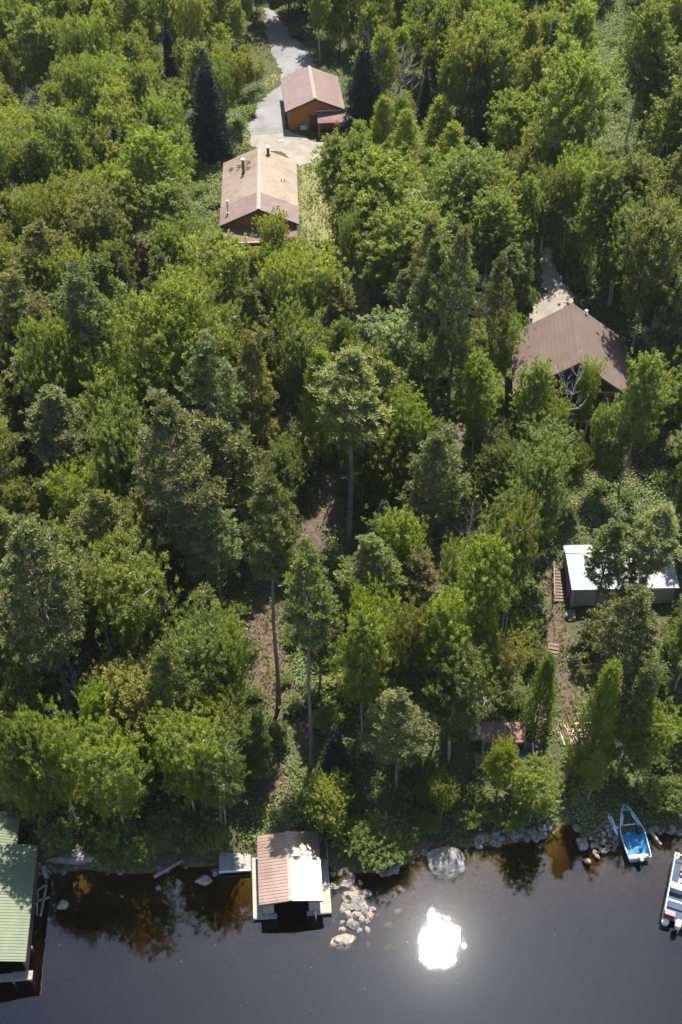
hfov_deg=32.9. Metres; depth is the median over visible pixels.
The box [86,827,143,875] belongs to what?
leafy shrub
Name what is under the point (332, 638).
pine tree
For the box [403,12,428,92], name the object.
poplar tree
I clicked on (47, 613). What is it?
aspen tree
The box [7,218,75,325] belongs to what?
pine tree
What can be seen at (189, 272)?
maple tree
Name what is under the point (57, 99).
aspen tree
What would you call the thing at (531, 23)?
cedar tree
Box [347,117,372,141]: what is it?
aspen tree
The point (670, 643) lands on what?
leafy shrub
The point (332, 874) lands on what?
rock
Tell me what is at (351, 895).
rock
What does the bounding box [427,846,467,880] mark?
boulder
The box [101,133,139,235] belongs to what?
ash tree
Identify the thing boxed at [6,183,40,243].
birch tree
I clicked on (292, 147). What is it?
gravel drive
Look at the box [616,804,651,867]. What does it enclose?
motorboat
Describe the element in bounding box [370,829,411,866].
leafy shrub
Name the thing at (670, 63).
aspen tree
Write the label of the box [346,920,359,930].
rock
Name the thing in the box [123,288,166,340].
maple tree
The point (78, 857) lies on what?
rock slab
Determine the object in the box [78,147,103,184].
ash tree
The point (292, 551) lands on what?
aspen tree
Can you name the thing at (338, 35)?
cedar tree
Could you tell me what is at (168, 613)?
leafy shrub
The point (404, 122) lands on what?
cedar tree
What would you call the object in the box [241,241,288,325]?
ash tree
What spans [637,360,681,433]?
maple tree
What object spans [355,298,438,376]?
poplar tree
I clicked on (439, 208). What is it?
birch tree
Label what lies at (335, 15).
ash tree
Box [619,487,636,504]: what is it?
leafy shrub
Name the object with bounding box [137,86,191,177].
birch tree
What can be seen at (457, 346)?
pine tree
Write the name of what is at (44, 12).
poplar tree
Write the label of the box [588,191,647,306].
aspen tree
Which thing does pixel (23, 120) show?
birch tree
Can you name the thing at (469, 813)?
leafy shrub
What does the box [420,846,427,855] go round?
rock
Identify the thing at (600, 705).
cedar tree
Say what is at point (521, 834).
rock
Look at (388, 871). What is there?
rock
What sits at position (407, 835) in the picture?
leafy shrub
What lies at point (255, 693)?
leafy shrub
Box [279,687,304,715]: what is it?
leafy shrub
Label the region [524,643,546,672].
leafy shrub
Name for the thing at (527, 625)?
leafy shrub
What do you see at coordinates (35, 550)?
pine tree
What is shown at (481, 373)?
aspen tree
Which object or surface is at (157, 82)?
aspen tree
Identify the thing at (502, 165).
birch tree
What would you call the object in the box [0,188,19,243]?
aspen tree
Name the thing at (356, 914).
rock
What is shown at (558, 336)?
house
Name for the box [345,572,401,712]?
birch tree
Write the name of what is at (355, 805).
leafy shrub
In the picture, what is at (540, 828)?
rock
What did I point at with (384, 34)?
aspen tree
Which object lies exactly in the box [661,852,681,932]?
pontoon boat
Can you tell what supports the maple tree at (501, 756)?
on the ground at (472, 944)
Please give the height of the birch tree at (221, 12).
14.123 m
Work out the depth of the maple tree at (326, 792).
90.58 m
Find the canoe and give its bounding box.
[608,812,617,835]
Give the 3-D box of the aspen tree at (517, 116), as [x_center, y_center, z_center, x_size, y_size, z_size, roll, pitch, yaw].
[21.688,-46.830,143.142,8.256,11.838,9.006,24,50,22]
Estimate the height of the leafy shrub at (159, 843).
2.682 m
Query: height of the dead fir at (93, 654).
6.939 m
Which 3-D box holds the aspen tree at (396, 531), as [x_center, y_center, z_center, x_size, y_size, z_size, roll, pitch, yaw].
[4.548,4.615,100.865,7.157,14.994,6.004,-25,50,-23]
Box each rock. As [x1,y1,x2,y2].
[60,865,67,875]
[117,868,124,875]
[156,864,161,869]
[161,865,170,872]
[330,871,335,877]
[330,883,335,889]
[337,868,343,875]
[338,880,352,890]
[338,927,346,932]
[340,905,344,913]
[342,891,349,898]
[344,910,352,919]
[345,903,353,911]
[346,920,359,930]
[346,946,355,953]
[347,872,355,883]
[347,891,357,902]
[350,885,359,891]
[352,896,366,910]
[352,911,361,919]
[356,931,362,941]
[359,888,371,899]
[359,915,364,923]
[360,905,368,915]
[364,919,370,924]
[364,940,371,950]
[365,926,370,933]
[366,910,373,919]
[368,906,375,911]
[382,922,393,929]
[384,867,393,876]
[384,944,391,951]
[391,891,396,898]
[392,866,399,874]
[393,908,402,916]
[394,885,404,892]
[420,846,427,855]
[473,841,482,848]
[474,832,484,839]
[483,831,488,841]
[489,834,496,846]
[491,828,500,836]
[494,841,501,847]
[497,833,505,841]
[511,831,518,839]
[518,831,523,837]
[524,833,529,842]
[525,827,530,833]
[529,830,536,838]
[530,825,536,832]
[537,832,545,839]
[538,824,546,830]
[544,822,552,830]
[583,858,590,864]
[653,825,658,832]
[675,829,681,836]
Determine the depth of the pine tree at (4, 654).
92.88 m
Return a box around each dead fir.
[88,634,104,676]
[136,240,150,294]
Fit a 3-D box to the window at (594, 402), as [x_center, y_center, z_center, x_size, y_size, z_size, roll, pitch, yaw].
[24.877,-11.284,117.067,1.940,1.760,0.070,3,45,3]
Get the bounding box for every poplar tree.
[2,99,27,128]
[17,0,58,19]
[28,100,75,168]
[51,25,88,66]
[69,114,96,157]
[151,0,186,58]
[159,120,195,195]
[162,75,181,93]
[194,10,213,40]
[253,55,265,89]
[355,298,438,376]
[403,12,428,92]
[426,108,450,128]
[447,70,488,144]
[516,408,583,490]
[587,421,631,496]
[634,154,672,214]
[635,0,647,14]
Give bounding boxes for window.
[339,125,347,131]
[551,392,571,406]
[576,393,596,407]
[603,394,614,407]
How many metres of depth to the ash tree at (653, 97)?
151.58 m
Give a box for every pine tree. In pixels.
[0,268,60,357]
[0,416,25,498]
[0,506,29,603]
[0,512,100,714]
[0,586,26,669]
[2,350,49,451]
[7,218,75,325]
[18,383,100,477]
[47,259,120,363]
[128,386,226,587]
[140,245,175,293]
[141,637,202,749]
[168,327,250,495]
[175,493,242,607]
[177,288,221,367]
[230,465,304,708]
[242,250,270,351]
[278,536,338,767]
[298,589,345,691]
[305,345,394,553]
[313,275,357,323]
[333,532,408,608]
[356,687,438,789]
[384,267,417,352]
[395,422,472,549]
[397,544,440,608]
[401,213,455,345]
[406,233,463,381]
[418,212,486,419]
[472,249,516,408]
[499,242,526,325]
[569,583,671,727]
[583,508,634,618]
[626,499,681,634]
[650,145,681,203]
[661,185,681,282]
[675,488,681,510]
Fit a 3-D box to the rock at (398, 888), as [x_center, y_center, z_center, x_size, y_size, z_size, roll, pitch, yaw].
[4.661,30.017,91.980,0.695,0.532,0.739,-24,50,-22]
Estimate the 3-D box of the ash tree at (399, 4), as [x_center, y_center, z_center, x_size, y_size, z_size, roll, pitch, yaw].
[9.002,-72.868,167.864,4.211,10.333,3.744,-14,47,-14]
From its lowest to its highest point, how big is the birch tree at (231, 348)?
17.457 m
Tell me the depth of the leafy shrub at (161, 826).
92.48 m
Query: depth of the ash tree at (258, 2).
175.42 m
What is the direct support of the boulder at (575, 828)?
on the ground at (472, 944)
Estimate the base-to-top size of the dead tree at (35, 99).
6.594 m
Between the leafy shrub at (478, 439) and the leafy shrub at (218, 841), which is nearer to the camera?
the leafy shrub at (218, 841)
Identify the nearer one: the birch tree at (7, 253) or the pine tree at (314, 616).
the pine tree at (314, 616)
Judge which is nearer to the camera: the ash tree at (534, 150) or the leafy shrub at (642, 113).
the ash tree at (534, 150)
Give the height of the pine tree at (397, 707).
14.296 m
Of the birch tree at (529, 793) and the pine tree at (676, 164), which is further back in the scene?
the pine tree at (676, 164)
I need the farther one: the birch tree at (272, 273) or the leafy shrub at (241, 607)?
the birch tree at (272, 273)
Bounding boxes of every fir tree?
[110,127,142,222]
[162,15,180,83]
[299,0,311,17]
[415,67,433,124]
[469,100,491,155]
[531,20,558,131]
[648,143,667,203]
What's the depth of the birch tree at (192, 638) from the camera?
90.65 m
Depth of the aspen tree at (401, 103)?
145.24 m
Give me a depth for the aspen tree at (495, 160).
133.96 m
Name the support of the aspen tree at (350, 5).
on the ground at (472, 944)
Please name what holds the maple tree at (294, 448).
on the ground at (472, 944)
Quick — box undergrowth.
[0,0,681,853]
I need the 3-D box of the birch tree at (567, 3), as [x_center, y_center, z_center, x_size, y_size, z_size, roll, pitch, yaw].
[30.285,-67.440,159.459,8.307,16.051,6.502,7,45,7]
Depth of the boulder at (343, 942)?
88.44 m
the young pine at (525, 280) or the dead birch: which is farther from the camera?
the young pine at (525, 280)
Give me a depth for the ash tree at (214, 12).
163.86 m
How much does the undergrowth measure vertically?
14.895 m
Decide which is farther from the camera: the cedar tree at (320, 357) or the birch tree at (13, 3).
the birch tree at (13, 3)
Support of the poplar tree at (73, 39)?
on the ground at (472, 944)
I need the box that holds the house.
[511,303,629,439]
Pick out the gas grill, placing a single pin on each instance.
(303, 125)
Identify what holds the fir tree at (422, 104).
on the ground at (472, 944)
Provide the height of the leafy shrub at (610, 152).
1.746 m
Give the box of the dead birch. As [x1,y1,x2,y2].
[555,346,604,409]
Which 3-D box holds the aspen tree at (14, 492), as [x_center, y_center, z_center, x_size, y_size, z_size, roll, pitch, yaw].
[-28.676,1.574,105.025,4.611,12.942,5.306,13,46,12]
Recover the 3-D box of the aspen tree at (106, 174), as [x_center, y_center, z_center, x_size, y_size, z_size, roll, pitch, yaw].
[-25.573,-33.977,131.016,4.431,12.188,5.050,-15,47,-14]
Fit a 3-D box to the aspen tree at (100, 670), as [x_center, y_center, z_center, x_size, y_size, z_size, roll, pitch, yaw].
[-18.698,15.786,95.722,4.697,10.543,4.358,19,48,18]
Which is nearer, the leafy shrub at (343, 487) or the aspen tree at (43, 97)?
the leafy shrub at (343, 487)
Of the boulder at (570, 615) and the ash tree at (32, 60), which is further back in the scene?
the ash tree at (32, 60)
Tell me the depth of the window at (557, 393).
116.90 m
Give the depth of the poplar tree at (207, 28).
162.19 m
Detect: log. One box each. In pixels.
[153,859,182,877]
[650,832,661,844]
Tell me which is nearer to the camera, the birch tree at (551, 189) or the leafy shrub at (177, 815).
the leafy shrub at (177, 815)
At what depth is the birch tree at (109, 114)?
138.41 m
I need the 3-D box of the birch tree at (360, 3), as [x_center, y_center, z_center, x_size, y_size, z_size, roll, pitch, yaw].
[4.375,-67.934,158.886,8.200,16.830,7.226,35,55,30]
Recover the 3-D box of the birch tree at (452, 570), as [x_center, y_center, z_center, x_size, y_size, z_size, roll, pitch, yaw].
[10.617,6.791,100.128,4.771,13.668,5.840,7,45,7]
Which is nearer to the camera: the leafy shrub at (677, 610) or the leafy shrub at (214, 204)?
the leafy shrub at (677, 610)
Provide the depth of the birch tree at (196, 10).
156.48 m
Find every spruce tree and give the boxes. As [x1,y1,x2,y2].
[116,263,134,301]
[188,48,237,168]
[316,724,356,816]
[340,31,383,143]
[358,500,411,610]
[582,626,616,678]
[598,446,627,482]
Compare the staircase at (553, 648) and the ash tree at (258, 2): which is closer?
the staircase at (553, 648)
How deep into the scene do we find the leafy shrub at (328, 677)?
102.12 m
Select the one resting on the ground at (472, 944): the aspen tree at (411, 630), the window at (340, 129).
the aspen tree at (411, 630)
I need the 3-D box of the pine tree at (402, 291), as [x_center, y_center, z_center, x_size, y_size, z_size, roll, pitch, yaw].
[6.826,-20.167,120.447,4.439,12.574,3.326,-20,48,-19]
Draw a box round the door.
[309,115,316,129]
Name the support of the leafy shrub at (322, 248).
on the ground at (472, 944)
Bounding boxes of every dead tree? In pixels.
[24,83,42,127]
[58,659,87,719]
[382,43,418,96]
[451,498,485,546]
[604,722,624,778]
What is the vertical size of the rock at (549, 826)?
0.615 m
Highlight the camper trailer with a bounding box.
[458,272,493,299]
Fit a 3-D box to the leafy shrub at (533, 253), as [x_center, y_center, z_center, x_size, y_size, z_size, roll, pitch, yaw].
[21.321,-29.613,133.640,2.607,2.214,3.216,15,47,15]
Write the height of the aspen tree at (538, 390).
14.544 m
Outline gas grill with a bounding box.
[297,121,306,129]
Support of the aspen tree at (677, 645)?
on the ground at (472, 944)
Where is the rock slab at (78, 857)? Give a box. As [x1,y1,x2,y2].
[46,849,92,864]
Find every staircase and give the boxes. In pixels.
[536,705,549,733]
[547,642,558,658]
[552,563,567,602]
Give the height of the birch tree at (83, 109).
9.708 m
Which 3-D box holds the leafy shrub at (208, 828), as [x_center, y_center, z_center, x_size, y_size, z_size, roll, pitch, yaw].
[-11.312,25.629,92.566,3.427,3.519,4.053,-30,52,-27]
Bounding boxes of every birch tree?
[0,0,30,78]
[0,74,9,111]
[0,98,42,172]
[0,107,14,191]
[0,123,26,225]
[0,225,11,268]
[0,233,36,271]
[0,398,17,475]
[2,127,55,192]
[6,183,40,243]
[11,693,87,831]
[27,171,81,244]
[28,229,98,322]
[38,340,94,395]
[43,446,121,534]
[45,50,90,117]
[47,15,70,59]
[47,163,94,214]
[47,706,154,824]
[62,96,99,147]
[64,7,109,66]
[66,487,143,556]
[68,166,101,188]
[68,512,183,661]
[77,44,128,122]
[87,116,130,167]
[90,66,135,138]
[94,95,146,155]
[98,48,133,92]
[109,287,145,335]
[111,29,147,56]
[133,0,161,49]
[135,57,164,91]
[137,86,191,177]
[138,266,214,348]
[141,687,244,812]
[146,44,164,78]
[148,205,181,260]
[149,264,231,324]
[154,593,242,700]
[167,0,213,46]
[168,601,244,676]
[172,296,256,439]
[174,720,252,824]
[176,218,253,306]
[178,45,197,104]
[196,673,254,759]
[197,53,236,134]
[210,0,233,40]
[210,37,234,60]
[212,611,258,710]
[214,45,248,120]
[236,0,255,32]
[239,260,248,285]
[251,204,291,256]
[251,242,311,365]
[262,294,333,432]
[281,231,365,318]
[283,236,303,252]
[334,201,359,298]
[335,331,389,395]
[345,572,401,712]
[348,0,393,41]
[348,40,381,89]
[376,592,428,689]
[400,180,431,198]
[409,164,459,202]
[414,190,450,236]
[416,143,439,167]
[422,2,459,89]
[425,764,461,819]
[438,528,484,599]
[447,16,508,137]
[464,322,498,365]
[472,0,523,108]
[477,627,539,708]
[482,156,509,177]
[486,307,535,386]
[489,482,546,640]
[504,750,565,821]
[506,145,522,182]
[514,4,547,51]
[521,0,565,54]
[526,158,576,257]
[537,389,575,455]
[539,0,590,32]
[552,136,600,242]
[560,430,594,499]
[572,351,607,435]
[584,146,605,189]
[588,396,624,481]
[615,691,681,782]
[642,0,681,47]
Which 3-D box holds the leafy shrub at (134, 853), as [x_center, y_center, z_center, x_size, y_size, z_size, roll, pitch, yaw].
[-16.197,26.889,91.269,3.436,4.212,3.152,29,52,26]
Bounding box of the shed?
[563,544,679,606]
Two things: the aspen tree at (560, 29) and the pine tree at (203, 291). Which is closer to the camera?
the pine tree at (203, 291)
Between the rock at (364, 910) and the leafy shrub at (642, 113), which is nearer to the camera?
the rock at (364, 910)
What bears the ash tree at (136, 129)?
on the ground at (472, 944)
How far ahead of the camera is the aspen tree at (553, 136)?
135.46 m
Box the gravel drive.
[248,130,346,165]
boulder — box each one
[57,900,68,910]
[194,875,212,886]
[211,867,219,877]
[330,933,356,951]
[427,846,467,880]
[564,609,575,621]
[573,824,580,831]
[575,837,589,851]
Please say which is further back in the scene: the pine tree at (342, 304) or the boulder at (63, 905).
the pine tree at (342, 304)
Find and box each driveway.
[246,8,315,134]
[529,247,575,323]
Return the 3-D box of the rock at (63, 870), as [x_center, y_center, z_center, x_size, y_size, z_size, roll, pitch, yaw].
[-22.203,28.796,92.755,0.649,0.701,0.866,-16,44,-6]
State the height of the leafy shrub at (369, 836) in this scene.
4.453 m
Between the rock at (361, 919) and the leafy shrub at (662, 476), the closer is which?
the rock at (361, 919)
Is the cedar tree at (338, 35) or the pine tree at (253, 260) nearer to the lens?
the pine tree at (253, 260)
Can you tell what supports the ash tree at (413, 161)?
on the ground at (472, 944)
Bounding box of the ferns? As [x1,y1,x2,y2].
[178,0,681,844]
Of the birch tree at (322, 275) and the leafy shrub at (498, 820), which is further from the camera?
the birch tree at (322, 275)
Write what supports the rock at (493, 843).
on the ground at (472, 944)
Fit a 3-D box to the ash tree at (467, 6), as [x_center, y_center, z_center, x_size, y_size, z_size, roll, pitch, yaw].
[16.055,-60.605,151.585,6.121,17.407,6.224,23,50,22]
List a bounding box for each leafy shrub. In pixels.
[3,802,36,829]
[12,427,24,439]
[22,663,50,686]
[33,816,77,857]
[63,800,99,833]
[75,793,110,826]
[81,819,109,860]
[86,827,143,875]
[87,814,136,849]
[92,138,102,158]
[109,823,155,872]
[126,767,158,806]
[136,814,175,859]
[140,809,185,854]
[152,596,173,620]
[152,799,193,839]
[167,811,202,853]
[177,809,220,856]
[183,86,194,105]
[187,154,205,180]
[190,181,209,196]
[191,816,231,860]
[195,219,207,231]
[202,195,220,210]
[223,592,251,618]
[227,33,245,48]
[231,116,244,129]
[231,721,259,753]
[241,681,265,702]
[242,639,259,658]
[243,104,259,117]
[267,717,291,750]
[270,434,296,445]
[272,666,294,688]
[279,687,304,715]
[280,628,295,648]
[286,24,303,37]
[300,645,334,670]
[300,682,325,706]
[307,697,344,734]
[310,663,348,688]
[312,242,340,256]
[325,810,361,857]
[333,599,354,627]
[335,479,348,495]
[335,685,355,702]
[344,785,367,815]
[345,813,376,849]
[347,814,390,866]
[356,813,402,873]
[360,247,371,262]
[369,286,387,302]
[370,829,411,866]
[378,816,419,850]
[399,751,426,772]
[412,807,441,834]
[433,528,456,543]
[436,363,456,386]
[442,392,468,418]
[452,778,490,830]
[463,424,485,445]
[476,802,498,824]
[485,801,533,835]
[494,781,531,825]
[506,689,528,715]
[507,609,543,647]
[512,777,564,823]
[517,286,535,305]
[520,246,537,257]
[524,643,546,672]
[566,271,591,292]
[566,433,581,452]
[592,478,611,493]
[603,150,623,159]
[604,36,618,44]
[609,95,625,108]
[612,59,625,73]
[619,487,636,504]
[622,120,644,131]
[637,772,681,816]
[638,105,654,119]
[652,468,671,487]
[652,666,669,692]
[652,737,681,771]
[654,499,679,514]
[657,707,679,734]
[661,633,677,657]
[661,768,681,820]
[662,449,681,467]
[671,599,681,620]
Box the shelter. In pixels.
[480,722,531,755]
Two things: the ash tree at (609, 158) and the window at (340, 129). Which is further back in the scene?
the window at (340, 129)
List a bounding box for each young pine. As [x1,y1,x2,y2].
[0,204,14,271]
[31,476,84,550]
[60,250,131,369]
[81,304,113,375]
[140,477,185,565]
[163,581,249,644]
[171,409,297,553]
[189,238,203,268]
[220,321,284,465]
[223,276,282,392]
[239,703,275,779]
[246,495,306,556]
[323,238,336,276]
[328,347,432,487]
[384,261,406,324]
[392,332,459,443]
[505,240,537,314]
[591,656,666,778]
[607,549,655,621]
[634,269,681,374]
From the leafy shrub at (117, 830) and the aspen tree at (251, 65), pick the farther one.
the aspen tree at (251, 65)
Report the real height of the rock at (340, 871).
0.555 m
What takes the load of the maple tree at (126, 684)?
on the ground at (472, 944)
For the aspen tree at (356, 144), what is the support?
on the ground at (472, 944)
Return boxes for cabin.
[219,146,298,262]
[281,66,350,137]
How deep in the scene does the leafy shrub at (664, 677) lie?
101.34 m
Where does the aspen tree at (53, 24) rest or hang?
on the ground at (472, 944)
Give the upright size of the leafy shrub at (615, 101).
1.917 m
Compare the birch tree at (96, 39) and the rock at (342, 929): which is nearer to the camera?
the rock at (342, 929)
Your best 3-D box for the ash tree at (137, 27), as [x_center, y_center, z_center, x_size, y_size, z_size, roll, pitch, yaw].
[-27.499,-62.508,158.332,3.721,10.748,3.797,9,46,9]
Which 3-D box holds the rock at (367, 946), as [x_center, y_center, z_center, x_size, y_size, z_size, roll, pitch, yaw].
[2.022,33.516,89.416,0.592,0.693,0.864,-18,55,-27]
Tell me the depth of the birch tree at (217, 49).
154.14 m
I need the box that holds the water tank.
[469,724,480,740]
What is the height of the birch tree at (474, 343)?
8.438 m
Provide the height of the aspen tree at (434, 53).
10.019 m
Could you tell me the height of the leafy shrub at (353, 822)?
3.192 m
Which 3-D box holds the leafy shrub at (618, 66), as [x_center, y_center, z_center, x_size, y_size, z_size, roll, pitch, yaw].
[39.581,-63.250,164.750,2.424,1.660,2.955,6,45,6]
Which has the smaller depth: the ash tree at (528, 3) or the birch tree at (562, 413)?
the birch tree at (562, 413)
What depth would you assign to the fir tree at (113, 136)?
132.64 m
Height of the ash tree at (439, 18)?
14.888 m
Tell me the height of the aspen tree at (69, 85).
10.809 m
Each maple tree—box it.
[0,266,63,368]
[0,370,25,460]
[0,455,7,509]
[0,647,54,756]
[0,702,61,827]
[0,765,35,814]
[4,304,93,471]
[26,514,121,641]
[57,181,131,247]
[65,339,170,484]
[71,675,137,764]
[75,632,201,776]
[78,379,163,524]
[81,321,176,414]
[90,262,239,452]
[121,412,181,498]
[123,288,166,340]
[144,211,203,276]
[152,261,229,309]
[263,429,308,492]
[273,0,298,21]
[290,304,338,380]
[298,762,354,837]
[339,418,414,512]
[436,0,524,125]
[461,162,538,274]
[464,416,525,525]
[479,730,520,795]
[570,0,603,24]
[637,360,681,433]
[654,272,681,346]
[666,345,681,424]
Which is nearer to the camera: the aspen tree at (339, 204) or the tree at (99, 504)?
the tree at (99, 504)
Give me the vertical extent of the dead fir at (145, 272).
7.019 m
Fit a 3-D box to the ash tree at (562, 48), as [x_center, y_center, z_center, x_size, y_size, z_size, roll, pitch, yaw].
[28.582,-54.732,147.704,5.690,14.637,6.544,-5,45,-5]
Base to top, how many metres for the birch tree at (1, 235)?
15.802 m
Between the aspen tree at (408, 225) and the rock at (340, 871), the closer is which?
the rock at (340, 871)
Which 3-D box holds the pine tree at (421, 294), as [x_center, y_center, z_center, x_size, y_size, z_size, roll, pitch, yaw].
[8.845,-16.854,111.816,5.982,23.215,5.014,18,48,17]
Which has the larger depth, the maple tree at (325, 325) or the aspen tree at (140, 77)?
the aspen tree at (140, 77)
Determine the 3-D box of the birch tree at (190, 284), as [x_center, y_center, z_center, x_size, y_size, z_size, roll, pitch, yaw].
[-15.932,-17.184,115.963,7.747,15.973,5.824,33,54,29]
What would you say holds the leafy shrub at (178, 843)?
on the ground at (472, 944)
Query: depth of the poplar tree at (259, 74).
159.51 m
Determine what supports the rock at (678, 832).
on the ground at (472, 944)
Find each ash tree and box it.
[3,0,61,92]
[13,130,72,196]
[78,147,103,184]
[85,0,110,38]
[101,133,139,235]
[112,30,150,98]
[129,16,151,59]
[130,119,161,182]
[138,110,162,134]
[169,77,187,105]
[191,0,224,40]
[201,32,217,59]
[228,330,270,420]
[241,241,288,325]
[247,246,262,263]
[253,0,268,19]
[324,0,344,38]
[392,0,414,28]
[402,156,419,183]
[423,0,454,95]
[441,0,485,109]
[510,135,547,200]
[511,38,557,134]
[513,0,560,40]
[551,26,585,88]
[600,154,619,181]
[631,73,681,195]
[634,146,648,159]
[644,46,679,112]
[667,436,681,514]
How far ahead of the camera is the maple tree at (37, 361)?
105.01 m
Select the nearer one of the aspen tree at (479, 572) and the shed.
the aspen tree at (479, 572)
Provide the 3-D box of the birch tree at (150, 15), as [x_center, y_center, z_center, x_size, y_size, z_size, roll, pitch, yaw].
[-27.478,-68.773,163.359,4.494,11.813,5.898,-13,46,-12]
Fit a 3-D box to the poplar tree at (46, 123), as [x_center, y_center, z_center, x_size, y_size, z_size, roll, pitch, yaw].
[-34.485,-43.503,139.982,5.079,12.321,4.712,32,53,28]
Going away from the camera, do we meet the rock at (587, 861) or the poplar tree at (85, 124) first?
the rock at (587, 861)
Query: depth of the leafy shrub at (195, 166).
145.74 m
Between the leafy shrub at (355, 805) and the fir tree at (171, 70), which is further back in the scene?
the fir tree at (171, 70)
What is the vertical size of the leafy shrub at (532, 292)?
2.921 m
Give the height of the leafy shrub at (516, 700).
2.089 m
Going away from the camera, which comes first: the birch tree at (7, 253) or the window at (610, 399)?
the window at (610, 399)
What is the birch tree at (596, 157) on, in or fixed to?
on the ground at (472, 944)
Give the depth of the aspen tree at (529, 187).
125.54 m
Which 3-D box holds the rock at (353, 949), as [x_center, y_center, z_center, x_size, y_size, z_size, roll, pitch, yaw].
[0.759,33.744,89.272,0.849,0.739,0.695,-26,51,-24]
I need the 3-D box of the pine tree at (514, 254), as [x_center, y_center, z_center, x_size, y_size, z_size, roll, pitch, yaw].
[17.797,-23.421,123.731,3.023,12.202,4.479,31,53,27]
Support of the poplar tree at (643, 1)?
on the ground at (472, 944)
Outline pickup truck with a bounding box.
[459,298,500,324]
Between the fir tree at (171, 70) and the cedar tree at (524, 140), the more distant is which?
the fir tree at (171, 70)
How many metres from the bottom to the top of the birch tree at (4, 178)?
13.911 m
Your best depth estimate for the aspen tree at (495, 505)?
100.21 m
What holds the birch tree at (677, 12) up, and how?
on the ground at (472, 944)
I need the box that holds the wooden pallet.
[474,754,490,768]
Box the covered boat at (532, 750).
[514,742,544,761]
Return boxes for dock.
[219,852,250,874]
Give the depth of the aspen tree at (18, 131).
133.23 m
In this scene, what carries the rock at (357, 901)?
on the ground at (472, 944)
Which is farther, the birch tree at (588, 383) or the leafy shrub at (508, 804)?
the birch tree at (588, 383)
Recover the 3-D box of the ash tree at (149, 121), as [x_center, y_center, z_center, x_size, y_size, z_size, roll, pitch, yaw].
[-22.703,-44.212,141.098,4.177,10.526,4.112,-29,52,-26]
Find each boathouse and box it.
[0,811,49,992]
[252,831,331,925]
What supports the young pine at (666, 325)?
on the ground at (472, 944)
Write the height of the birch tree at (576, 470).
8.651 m
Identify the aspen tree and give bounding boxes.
[0,0,18,89]
[0,38,20,94]
[0,85,24,119]
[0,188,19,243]
[0,334,29,441]
[0,474,45,526]
[3,125,31,195]
[20,582,62,637]
[30,242,65,308]
[34,185,56,231]
[35,16,68,78]
[37,79,74,138]
[38,77,64,141]
[40,514,64,542]
[42,0,57,15]
[49,114,92,179]
[51,0,78,32]
[53,177,135,267]
[60,65,79,101]
[69,570,116,651]
[71,0,91,25]
[81,656,111,696]
[86,0,120,50]
[95,159,130,214]
[96,240,141,295]
[107,0,126,30]
[108,164,148,262]
[111,494,159,562]
[113,0,150,35]
[113,119,195,215]
[123,60,160,131]
[132,174,199,233]
[149,72,165,97]
[163,80,182,113]
[166,124,197,202]
[170,32,190,91]
[180,37,221,98]
[210,22,233,47]
[226,0,247,48]
[233,42,255,59]
[238,50,259,96]
[259,438,304,502]
[284,545,296,569]
[303,0,329,50]
[303,0,332,61]
[303,119,361,207]
[322,314,364,361]
[323,177,361,276]
[323,602,392,752]
[330,129,376,241]
[335,137,438,256]
[339,385,390,494]
[340,0,359,55]
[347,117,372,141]
[350,177,469,289]
[354,1,385,47]
[355,504,433,614]
[371,23,404,97]
[379,20,394,62]
[380,380,442,509]
[385,593,445,730]
[388,93,415,128]
[388,357,414,399]
[390,23,414,88]
[396,90,419,119]
[400,0,421,69]
[403,415,460,490]
[407,633,509,760]
[409,585,476,683]
[410,0,442,76]
[418,39,443,90]
[419,136,507,243]
[422,311,459,400]
[436,43,461,115]
[444,339,504,481]
[447,524,521,687]
[449,0,484,8]
[459,186,531,280]
[477,478,535,589]
[478,0,513,12]
[480,34,525,140]
[480,149,503,169]
[482,83,545,169]
[505,431,575,568]
[508,354,563,450]
[510,170,548,249]
[519,46,541,81]
[523,29,629,222]
[539,110,564,170]
[556,0,604,61]
[557,7,572,43]
[569,155,632,289]
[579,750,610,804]
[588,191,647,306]
[592,144,673,235]
[611,187,681,356]
[611,347,681,493]
[612,0,676,145]
[626,40,681,142]
[642,191,681,321]
[648,209,681,329]
[664,594,681,690]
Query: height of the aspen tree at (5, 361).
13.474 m
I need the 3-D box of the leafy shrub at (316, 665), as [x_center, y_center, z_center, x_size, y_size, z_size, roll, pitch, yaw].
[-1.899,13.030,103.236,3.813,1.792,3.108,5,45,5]
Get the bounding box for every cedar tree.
[289,342,342,467]
[320,0,356,60]
[358,0,401,46]
[367,93,403,152]
[371,36,398,101]
[386,107,424,166]
[422,91,454,149]
[428,119,463,168]
[508,7,544,91]
[517,650,559,740]
[518,123,539,157]
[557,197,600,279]
[561,654,624,780]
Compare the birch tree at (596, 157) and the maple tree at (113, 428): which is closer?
the maple tree at (113, 428)
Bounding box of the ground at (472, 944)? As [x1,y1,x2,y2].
[0,0,681,1023]
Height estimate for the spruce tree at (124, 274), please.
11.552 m
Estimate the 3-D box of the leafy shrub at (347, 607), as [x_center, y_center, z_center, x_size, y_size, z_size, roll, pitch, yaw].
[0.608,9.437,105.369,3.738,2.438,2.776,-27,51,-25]

